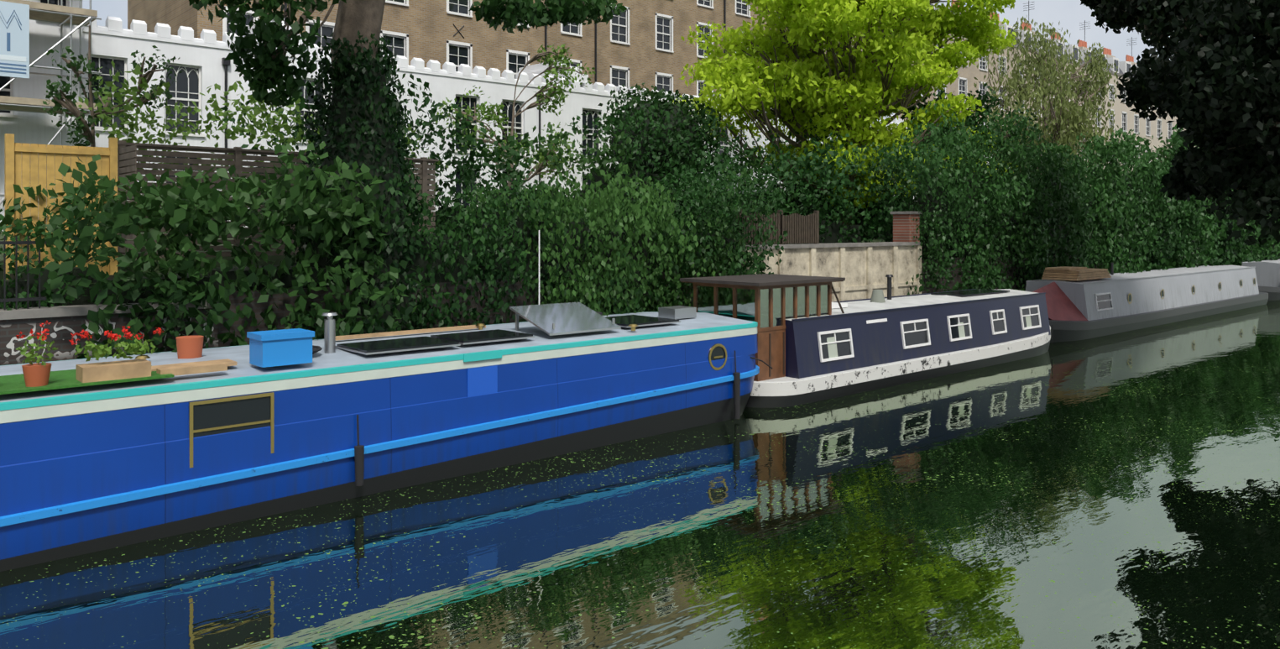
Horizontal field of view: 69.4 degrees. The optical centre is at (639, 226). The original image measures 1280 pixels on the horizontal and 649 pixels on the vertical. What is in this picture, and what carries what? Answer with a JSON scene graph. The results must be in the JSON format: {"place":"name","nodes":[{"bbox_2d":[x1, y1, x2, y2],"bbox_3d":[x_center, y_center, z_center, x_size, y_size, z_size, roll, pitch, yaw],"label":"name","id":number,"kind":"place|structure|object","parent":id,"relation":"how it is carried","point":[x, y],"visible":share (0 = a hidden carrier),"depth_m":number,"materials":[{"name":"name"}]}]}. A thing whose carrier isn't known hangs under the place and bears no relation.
{"place":"outdoors","nodes":[
{"label":"outdoors","id":0,"kind":"place"},
{"bbox_2d":[0,230,884,279],"bbox_3d":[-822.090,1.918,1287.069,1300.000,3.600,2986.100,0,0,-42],"label":"bank ground","id":1,"kind":"structure","parent":0,"point":[277,258],"depth_m":16.19,"materials":[{"name":"brown soil"}]},
{"bbox_2d":[0,0,101,230],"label":"scaffold house","id":2,"kind":"structure","parent":1,"relation":"on","point":[33,33],"depth_m":23.96,"materials":[{"name":"paint"}]},
{"bbox_2d":[42,25,185,146],"bbox_3d":[-8.845,-1.331,15.404,2.016,3.904,1.713,0,0,-42],"label":"sapling wood","id":3,"kind":"object","parent":1,"relation":"on","point":[69,105],"visible":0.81,"depth_m":14.98,"materials":[{"name":"green plant"}]},
{"bbox_2d":[4,133,438,275],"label":"garden fences","id":4,"kind":"object","parent":1,"relation":"on","point":[33,165],"visible":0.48,"depth_m":14.11,"materials":[{"name":"yellow wood"}]},
{"bbox_2d":[78,60,448,208],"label":"light shrub leaves","id":5,"kind":"object","parent":1,"relation":"on","point":[258,125],"visible":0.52,"depth_m":16.32,"materials":[{"name":"green plant"}]},
{"bbox_2d":[188,0,626,108],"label":"tree","id":6,"kind":"object","parent":1,"relation":"on","point":[269,63],"visible":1,"depth_m":13.90,"materials":[{"name":"green plant"}]},
{"bbox_2d":[434,43,595,188],"bbox_3d":[-3.458,-2.448,26.025,4.185,5.561,3.640,0,0,-42],"label":"tree wood","id":7,"kind":"object","parent":1,"relation":"on","point":[551,92],"visible":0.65,"depth_m":25.92,"materials":[{"name":"green plant"}]},
{"bbox_2d":[0,73,1084,313],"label":"dark shrub leaves","id":8,"kind":"object","parent":1,"relation":"on","point":[695,194],"visible":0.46,"depth_m":21.54,"materials":[{"name":"green plant"}]},
{"bbox_2d":[82,15,1009,227],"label":"white wing","id":9,"kind":"structure","parent":1,"relation":"on","point":[201,64],"depth_m":30.96,"materials":[{"name":"white paint"}]},
{"bbox_2d":[0,111,1151,359],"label":"shrub leaves","id":10,"kind":"object","parent":1,"relation":"on","point":[185,211],"visible":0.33,"depth_m":13.12,"materials":[{"name":"green plant"}]},
{"bbox_2d":[0,57,1261,334],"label":"hedges","id":11,"kind":"object","parent":1,"relation":"on","point":[418,261],"depth_m":14.92,"materials":[{"name":"green plant"}]},
{"bbox_2d":[0,211,1267,365],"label":"bank wall","id":12,"kind":"structure","parent":1,"relation":"on","point":[863,269],"depth_m":15.91,"materials":[{"name":"grey stone"}]},
{"bbox_2d":[0,235,46,309],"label":"railing","id":13,"kind":"object","parent":12,"relation":"on","point":[16,299],"visible":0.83,"depth_m":11.33,"materials":[{"name":"black"}]},
{"bbox_2d":[736,208,819,244],"bbox_3d":[3.212,0.018,21.290,2.840,0.800,0.090,0,0,-42],"label":"picket fence","id":14,"kind":"object","parent":12,"relation":"on","point":[807,228],"visible":0.69,"depth_m":21.50,"materials":[{"name":"brown wood"}]},
{"bbox_2d":[596,82,725,190],"bbox_3d":[0.706,-2.152,29.657,3.934,4.983,4.270,0,0,-42],"label":"round tree","id":15,"kind":"object","parent":1,"relation":"on","point":[684,107],"depth_m":28.65,"materials":[{"name":"green plant"}]},
{"bbox_2d":[282,30,1279,332],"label":"ivy leaves","id":16,"kind":"object","parent":1,"relation":"on","point":[1159,238],"visible":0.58,"depth_m":25.62,"materials":[{"name":"green plant"}]},
{"bbox_2d":[672,0,1018,224],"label":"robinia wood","id":17,"kind":"object","parent":1,"relation":"on","point":[792,81],"visible":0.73,"depth_m":30.45,"materials":[{"name":"green plant"}]},
{"bbox_2d":[900,83,1052,182],"bbox_3d":[12.604,-2.598,36.336,7.734,6.119,5.781,0,0,-42],"label":"dark tree wood","id":18,"kind":"object","parent":1,"relation":"on","point":[985,98],"visible":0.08,"depth_m":36.15,"materials":[{"name":"green plant"}]},
{"bbox_2d":[973,15,1122,181],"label":"tree","id":19,"kind":"object","parent":1,"relation":"on","point":[1065,112],"visible":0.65,"depth_m":50.56,"materials":[{"name":"green plant"}]},
{"bbox_2d":[1131,131,1202,163],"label":"dark tree wood","id":20,"kind":"object","parent":1,"relation":"on","point":[1160,149],"visible":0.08,"depth_m":60.38,"materials":[{"name":"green plant"}]},
{"bbox_2d":[82,0,1170,62],"label":"sky","id":21,"kind":"structure","parent":0,"point":[1070,13],"materials":[{"name":"white"}]},
{"bbox_2d":[0,299,1279,648],"bbox_3d":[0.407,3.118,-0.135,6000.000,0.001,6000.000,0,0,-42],"label":"water","id":22,"kind":"structure","parent":0,"point":[1116,491],"depth_m":9.16,"materials":[{"name":"green liquid"}]},
{"bbox_2d":[0,229,772,571],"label":"blue boat","id":23,"kind":"object","parent":22,"relation":"on","point":[99,451],"visible":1,"depth_m":10.41,"materials":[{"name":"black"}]},
{"bbox_2d":[679,273,1052,407],"bbox_3d":[5.790,2.213,21.058,12.862,2.510,3.420,0,0,-42],"label":"black boat","id":24,"kind":"object","parent":22,"relation":"on","point":[815,343],"visible":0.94,"depth_m":17.63,"materials":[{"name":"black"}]},
{"bbox_2d":[1025,262,1268,342],"bbox_3d":[17.468,2.318,31.506,20.300,2.300,2.124,0,0,-42],"label":"grey boat","id":25,"kind":"object","parent":22,"relation":"on","point":[1083,303],"visible":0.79,"depth_m":28.24,"materials":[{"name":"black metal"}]},
{"bbox_2d":[1241,258,1279,300],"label":"grey boat","id":26,"kind":"object","parent":22,"relation":"on","point":[1267,273],"visible":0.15,"depth_m":40.32,"materials":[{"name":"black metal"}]},
{"bbox_2d":[127,0,1195,186],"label":"brick terrace","id":27,"kind":"structure","parent":0,"point":[638,42],"depth_m":42.75,"materials":[{"name":"brown"}]},
{"bbox_2d":[1080,0,1279,249],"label":"tree","id":28,"kind":"object","parent":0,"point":[1212,84],"visible":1,"depth_m":20.78,"materials":[{"name":"green plant"}]}
]}

